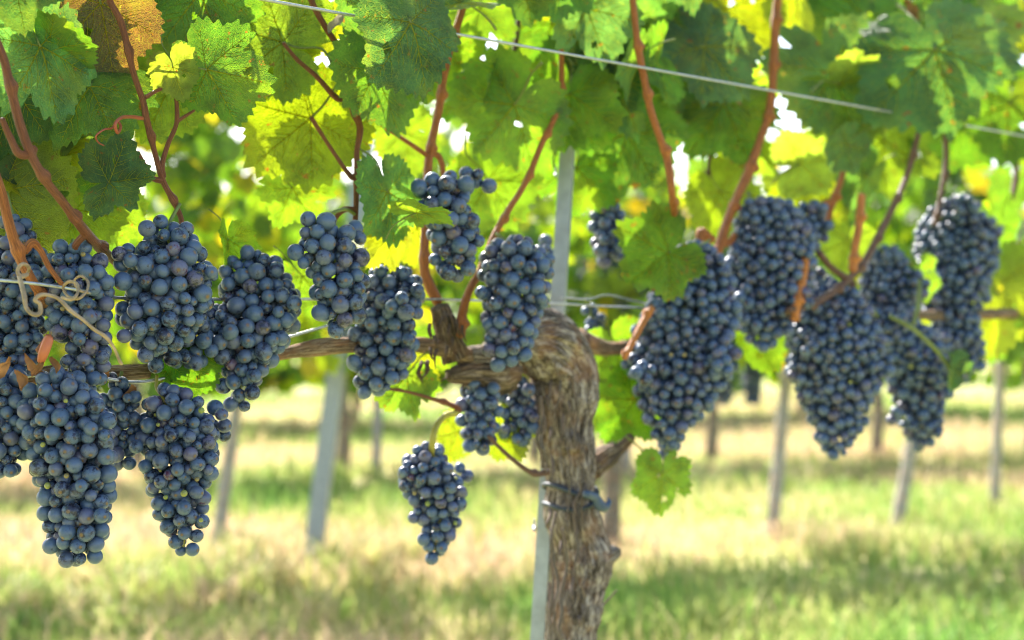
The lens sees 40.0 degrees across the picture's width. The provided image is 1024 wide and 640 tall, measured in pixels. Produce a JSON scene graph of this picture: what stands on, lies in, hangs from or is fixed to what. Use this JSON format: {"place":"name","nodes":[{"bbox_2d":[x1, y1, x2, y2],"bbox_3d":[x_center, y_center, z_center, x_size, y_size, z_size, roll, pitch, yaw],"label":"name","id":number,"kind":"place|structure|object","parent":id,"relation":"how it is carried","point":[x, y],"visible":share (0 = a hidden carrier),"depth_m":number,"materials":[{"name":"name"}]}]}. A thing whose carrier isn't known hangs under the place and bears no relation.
{"place":"outdoors","nodes":[
{"label":"outdoors","id":0,"kind":"place"},
{"bbox_2d":[326,318,347,336],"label":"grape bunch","id":1,"kind":"object","parent":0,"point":[345,333],"visible":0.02,"depth_m":4.87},
{"bbox_2d":[0,358,1023,639],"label":"ground","id":2,"kind":"structure","parent":0,"point":[772,388],"depth_m":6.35,"materials":[{"name":"green plant"}]},
{"bbox_2d":[13,206,233,479],"bbox_3d":[-2.029,0.130,7.625,1.236,1.565,1.145,0,0,0],"label":"grapevine","id":3,"kind":"object","parent":2,"relation":"on","point":[138,457],"depth_m":7.60,"materials":[{"name":"green plant"}]},
{"bbox_2d":[44,131,238,365],"bbox_3d":[-1.571,-0.391,4.657,1.452,1.189,0.820,0,0,-28],"label":"grapevine","id":4,"kind":"object","parent":2,"relation":"on","point":[181,168],"visible":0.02,"depth_m":4.66,"materials":[{"name":"green plant"}]},
{"bbox_2d":[99,191,296,401],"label":"grapevine","id":5,"kind":"object","parent":2,"relation":"on","point":[148,391],"depth_m":11.25,"materials":[{"name":"green plant"}]},
{"bbox_2d":[210,386,245,552],"bbox_3d":[-1.025,0.632,5.000,0.168,0.851,0.052,0,0,0],"label":"post","id":6,"kind":"object","parent":2,"relation":"on","point":[225,484],"visible":0.43,"depth_m":4.98,"materials":[{"name":"grey wood"}]},
{"bbox_2d":[143,61,488,378],"bbox_3d":[-0.648,-0.363,4.896,1.360,1.131,0.807,0,0,-18],"label":"grapevine","id":7,"kind":"object","parent":2,"relation":"on","point":[209,145],"visible":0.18,"depth_m":4.73,"materials":[{"name":"green plant"}]},
{"bbox_2d":[222,171,432,470],"bbox_3d":[-0.962,-0.002,7.948,1.357,1.829,0.850,0,0,-15],"label":"grapevine","id":8,"kind":"object","parent":2,"relation":"on","point":[344,435],"visible":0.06,"depth_m":7.89,"materials":[{"name":"green plant"}]},
{"bbox_2d":[302,140,375,574],"bbox_3d":[-0.590,0.014,4.900,0.329,2.080,0.068,0,0,0],"label":"post","id":9,"kind":"object","parent":2,"relation":"on","point":[331,409],"depth_m":4.88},
{"bbox_2d":[260,198,445,423],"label":"grapevine","id":10,"kind":"object","parent":2,"relation":"on","point":[290,372],"visible":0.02,"depth_m":11.43,"materials":[{"name":"green plant"}]},
{"bbox_2d":[371,395,381,477],"bbox_3d":[-0.729,0.604,7.600,0.080,0.908,0.057,0,0,0],"label":"post","id":11,"kind":"object","parent":2,"relation":"on","point":[376,431],"visible":0.3,"depth_m":7.58,"materials":[{"name":"grey wood"}]},
{"bbox_2d":[0,0,919,402],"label":"grapevine","id":12,"kind":"object","parent":2,"relation":"on","point":[38,126],"visible":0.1,"depth_m":1.04,"materials":[{"name":"green plant"}]},
{"bbox_2d":[421,244,581,394],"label":"grapevine","id":13,"kind":"object","parent":2,"relation":"on","point":[445,385],"visible":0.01,"depth_m":11.65,"materials":[{"name":"green plant"}]},
{"bbox_2d":[0,0,1018,639],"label":"grapevine","id":14,"kind":"object","parent":2,"relation":"on","point":[150,72],"visible":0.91,"depth_m":1.47,"materials":[{"name":"green plant"}]},
{"bbox_2d":[0,191,47,377],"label":"grape bunch","id":15,"kind":"object","parent":14,"relation":"hanging from","point":[22,331],"visible":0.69,"depth_m":1.08,"materials":[{"name":"blue food"}]},
{"bbox_2d":[27,301,424,383],"bbox_3d":[-0.262,0.016,1.214,0.021,0.072,0.516,0,0,44],"label":"trellis wire","id":16,"kind":"object","parent":14,"relation":"attached to","point":[163,378],"visible":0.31,"depth_m":1.17,"materials":[{"name":"grey metal"}]},
{"bbox_2d":[0,366,27,478],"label":"grape bunch","id":17,"kind":"object","parent":16,"relation":"hanging from","point":[12,451],"visible":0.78,"depth_m":1.06,"materials":[{"name":"blue food"}]},
{"bbox_2d":[16,366,117,567],"bbox_3d":[-0.335,0.111,1.069,0.079,0.155,0.068,0,0,0],"label":"grape bunch","id":18,"kind":"object","parent":16,"relation":"hanging from","point":[65,441],"visible":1,"depth_m":1.05,"materials":[{"name":"blue food"}]},
{"bbox_2d":[100,371,141,470],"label":"grape bunch","id":19,"kind":"object","parent":16,"relation":"hanging from","point":[123,408],"visible":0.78,"depth_m":1.15,"materials":[{"name":"blue food"}]},
{"bbox_2d":[129,375,231,556],"bbox_3d":[-0.273,0.120,1.161,0.076,0.149,0.064,0,0,0],"label":"grape bunch","id":20,"kind":"object","parent":16,"relation":"hanging from","point":[181,432],"visible":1,"depth_m":1.14,"materials":[{"name":"blue food"}]},
{"bbox_2d":[0,278,646,308],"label":"trellis wire","id":21,"kind":"object","parent":14,"relation":"attached to","point":[221,299],"visible":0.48,"depth_m":1.29,"materials":[{"name":"grey metal"}]},
{"bbox_2d":[33,238,114,391],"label":"grape bunch","id":22,"kind":"object","parent":21,"relation":"hanging from","point":[92,354],"visible":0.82,"depth_m":1.07,"materials":[{"name":"blue food"}]},
{"bbox_2d":[111,203,217,362],"bbox_3d":[-0.276,-0.031,1.123,0.081,0.130,0.062,0,0,-11],"label":"grape bunch","id":23,"kind":"object","parent":21,"relation":"hanging from","point":[164,282],"visible":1,"depth_m":1.10,"materials":[{"name":"blue food"}]},
{"bbox_2d":[148,245,301,411],"bbox_3d":[-0.241,0.007,1.196,0.076,0.144,0.148,0,0,45],"label":"grape bunch","id":24,"kind":"object","parent":21,"relation":"hanging from","point":[246,329],"visible":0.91,"depth_m":1.20,"materials":[{"name":"blue food"}]},
{"bbox_2d":[346,264,424,399],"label":"grape bunch","id":25,"kind":"object","parent":21,"relation":"hanging from","point":[381,359],"visible":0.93,"depth_m":1.31,"materials":[{"name":"blue food"}]},
{"bbox_2d":[287,208,370,338],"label":"grape bunch","id":26,"kind":"object","parent":14,"relation":"hanging from","point":[331,249],"visible":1,"depth_m":1.20,"materials":[{"name":"blue food"}]},
{"bbox_2d":[398,410,473,564],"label":"grape bunch","id":27,"kind":"object","parent":14,"relation":"hanging from","point":[430,479],"visible":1,"depth_m":1.39,"materials":[{"name":"blue food"}]},
{"bbox_2d":[411,166,496,282],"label":"grape bunch","id":28,"kind":"object","parent":14,"relation":"hanging from","point":[460,242],"visible":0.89,"depth_m":1.31,"materials":[{"name":"blue food"}]},
{"bbox_2d":[455,381,503,455],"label":"grape bunch","id":29,"kind":"object","parent":14,"relation":"hanging from","point":[481,408],"visible":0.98,"depth_m":1.43,"materials":[{"name":"blue food"}]},
{"bbox_2d":[475,232,555,371],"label":"grape bunch","id":30,"kind":"object","parent":14,"relation":"hanging from","point":[507,264],"visible":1,"depth_m":1.37,"materials":[{"name":"blue food"}]},
{"bbox_2d":[498,377,538,446],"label":"grape bunch","id":31,"kind":"object","parent":14,"relation":"hanging from","point":[520,410],"visible":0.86,"depth_m":1.49,"materials":[{"name":"blue food"}]},
{"bbox_2d":[541,482,610,511],"bbox_3d":[0.071,0.190,1.521,0.084,0.033,0.064,0,0,44],"label":"rubber tie","id":32,"kind":"object","parent":14,"relation":"attached to","point":[598,503],"visible":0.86,"depth_m":1.50,"materials":[{"name":"plastic"}]},
{"bbox_2d":[581,300,606,330],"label":"grape bunch","id":33,"kind":"object","parent":14,"relation":"hanging from","point":[597,321],"visible":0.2,"depth_m":1.69,"materials":[{"name":"blue food"}]},
{"bbox_2d":[587,202,624,268],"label":"grape bunch","id":34,"kind":"object","parent":14,"relation":"hanging from","point":[604,245],"visible":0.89,"depth_m":1.67,"materials":[{"name":"blue food"}]},
{"bbox_2d":[259,0,1023,136],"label":"trellis wire","id":35,"kind":"object","parent":14,"relation":"attached to","point":[541,49],"visible":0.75,"depth_m":1.44,"materials":[{"name":"grey metal"}]},
{"bbox_2d":[657,430,680,459],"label":"grape bunch","id":36,"kind":"object","parent":14,"relation":"hanging from","point":[662,448],"visible":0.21,"depth_m":1.66,"materials":[{"name":"blue food"}]},
{"bbox_2d":[812,267,832,287],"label":"grape bunch","id":37,"kind":"object","parent":14,"relation":"hanging from","point":[820,272],"visible":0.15,"depth_m":1.88,"materials":[{"name":"blue food"}]},
{"bbox_2d":[429,192,591,463],"bbox_3d":[0.126,0.024,8.243,1.395,1.776,0.830,0,0,-21],"label":"grapevine","id":38,"kind":"object","parent":2,"relation":"on","point":[534,450],"visible":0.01,"depth_m":8.20,"materials":[{"name":"green plant"}]},
{"bbox_2d":[530,146,574,639],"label":"metal stake","id":39,"kind":"object","parent":2,"relation":"on","point":[558,290],"visible":0.47,"depth_m":1.56,"materials":[{"name":"grey metal"}]},
{"bbox_2d":[559,294,646,303],"bbox_3d":[0.121,-0.021,1.617,0.010,0.017,0.199,0,0,44],"label":"trellis wire","id":40,"kind":"object","parent":39,"relation":"attached to","point":[601,296],"visible":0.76,"depth_m":1.60,"materials":[{"name":"grey metal"}]},
{"bbox_2d":[440,154,759,547],"bbox_3d":[0.353,0.156,5.094,1.366,1.512,0.906,0,0,-19],"label":"grapevine","id":41,"kind":"object","parent":2,"relation":"on","point":[633,203],"visible":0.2,"depth_m":4.99,"materials":[{"name":"green plant"}]},
{"bbox_2d":[572,256,622,298],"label":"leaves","id":42,"kind":"object","parent":41,"relation":"hanging from","point":[585,266],"visible":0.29,"depth_m":5.07,"materials":[{"name":"green plant"}]},
{"bbox_2d":[718,372,734,405],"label":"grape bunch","id":43,"kind":"object","parent":41,"relation":"hanging from","point":[726,399],"visible":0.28,"depth_m":5.29,"materials":[{"name":"blue food"}]},
{"bbox_2d":[739,362,762,404],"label":"grape bunch","id":44,"kind":"object","parent":41,"relation":"hanging from","point":[752,391],"visible":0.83,"depth_m":5.33,"materials":[{"name":"blue food"}]},
{"bbox_2d":[621,446,630,470],"bbox_3d":[0.640,0.607,7.800,0.106,0.903,0.059,0,0,0],"label":"post","id":45,"kind":"object","parent":2,"relation":"on","point":[625,455],"visible":0.06,"depth_m":7.78,"materials":[{"name":"grey wood"}]},
{"bbox_2d":[635,257,776,460],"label":"grapevine","id":46,"kind":"object","parent":2,"relation":"on","point":[711,443],"depth_m":8.51,"materials":[{"name":"green plant"}]},
{"bbox_2d":[727,371,746,394],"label":"grapevine","id":47,"kind":"object","parent":2,"relation":"on","point":[737,378],"visible":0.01,"depth_m":12.30,"materials":[{"name":"green plant"}]},
{"bbox_2d":[765,366,791,535],"bbox_3d":[1.037,0.580,5.500,0.138,0.956,0.058,0,0,0],"label":"post","id":48,"kind":"object","parent":2,"relation":"on","point":[778,465],"visible":0.52,"depth_m":5.48,"materials":[{"name":"grey wood"}]},
{"bbox_2d":[741,230,849,415],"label":"grapevine","id":49,"kind":"object","parent":2,"relation":"on","point":[774,380],"depth_m":12.70,"materials":[{"name":"green plant"}]},
{"bbox_2d":[710,132,1002,372],"bbox_3d":[1.304,-0.271,5.431,1.332,0.950,0.770,0,0,-15],"label":"grapevine","id":50,"kind":"object","parent":2,"relation":"on","point":[923,189],"visible":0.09,"depth_m":5.37,"materials":[{"name":"green plant"}]},
{"bbox_2d":[731,0,1023,393],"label":"grapevine","id":51,"kind":"object","parent":2,"relation":"on","point":[956,66],"visible":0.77,"depth_m":1.86,"materials":[{"name":"green plant"}]},
{"bbox_2d":[720,342,742,377],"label":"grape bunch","id":52,"kind":"object","parent":51,"relation":"hanging from","point":[736,367],"visible":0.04,"depth_m":1.85,"materials":[{"name":"blue food"}]},
{"bbox_2d":[814,168,958,457],"bbox_3d":[2.280,-0.038,8.878,1.238,1.899,1.168,0,0,0],"label":"grapevine","id":53,"kind":"object","parent":2,"relation":"on","point":[876,443],"depth_m":8.81,"materials":[{"name":"green plant"}]},
{"bbox_2d":[891,429,919,528],"bbox_3d":[1.588,0.746,5.750,0.166,0.625,0.063,0,0,0],"label":"post","id":54,"kind":"object","parent":2,"relation":"on","point":[901,499],"visible":0.41,"depth_m":5.73,"materials":[{"name":"grey wood"}]},
{"bbox_2d":[882,320,1014,392],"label":"grapevine","id":55,"kind":"object","parent":2,"relation":"on","point":[1009,379],"depth_m":13.10,"materials":[{"name":"green plant"}]},
{"bbox_2d":[947,163,1023,364],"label":"grapevine","id":56,"kind":"object","parent":2,"relation":"on","point":[1014,356],"visible":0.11,"depth_m":5.34,"materials":[{"name":"green plant"}]},
{"bbox_2d":[989,360,1005,506],"bbox_3d":[2.180,0.343,6.300,0.113,1.429,0.051,0,0,0],"label":"post","id":57,"kind":"object","parent":2,"relation":"on","point":[997,434],"visible":0.36,"depth_m":6.28,"materials":[{"name":"grey wood"}]},
{"bbox_2d":[981,361,1023,390],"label":"grapevine","id":58,"kind":"object","parent":2,"relation":"on","point":[1017,373],"visible":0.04,"depth_m":13.21,"materials":[{"name":"green plant"}]},
{"bbox_2d":[1016,206,1023,449],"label":"grapevine","id":59,"kind":"object","parent":2,"relation":"on","point":[1021,211],"visible":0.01,"depth_m":9.06,"materials":[{"name":"green plant"}]},
{"bbox_2d":[536,234,552,266],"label":"grape bunch","id":60,"kind":"object","parent":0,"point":[545,241],"visible":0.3,"depth_m":1.58,"materials":[{"name":"blue food"}]},
{"bbox_2d":[140,0,1023,205],"label":"sky","id":61,"kind":"structure","parent":0,"point":[789,121],"materials":[{"name":"white"}]},
{"bbox_2d":[621,239,742,449],"bbox_3d":[0.196,0.027,1.623,0.142,0.243,0.143,0,0,0],"label":"grape bunch","id":62,"kind":"object","parent":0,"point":[682,364],"visible":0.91,"depth_m":1.59,"materials":[{"name":"blue food"}]},
{"bbox_2d":[725,191,833,351],"bbox_3d":[0.337,-0.060,1.744,0.171,0.199,0.095,0,0,-22],"label":"grape bunch","id":63,"kind":"object","parent":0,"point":[768,231],"visible":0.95,"depth_m":1.71,"materials":[{"name":"blue food"}]},
{"bbox_2d":[784,278,895,459],"bbox_3d":[0.410,0.062,1.793,0.146,0.232,0.110,0,0,-18],"label":"grape bunch","id":64,"kind":"object","parent":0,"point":[836,370],"visible":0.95,"depth_m":1.76,"materials":[{"name":"blue food"}]},
{"bbox_2d":[858,244,930,318],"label":"grape bunch","id":65,"kind":"object","parent":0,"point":[882,281],"visible":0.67,"depth_m":1.92,"materials":[{"name":"blue food"}]},
{"bbox_2d":[872,306,966,451],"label":"grape bunch","id":66,"kind":"object","parent":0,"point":[918,387],"visible":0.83,"depth_m":1.93,"materials":[{"name":"blue food"}]},
{"bbox_2d":[912,192,1003,383],"bbox_3d":[0.660,-0.046,2.074,0.164,0.281,0.146,0,0,0],"label":"grape bunch","id":67,"kind":"object","parent":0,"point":[961,241],"visible":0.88,"depth_m":2.03,"materials":[{"name":"blue food"}]}
]}

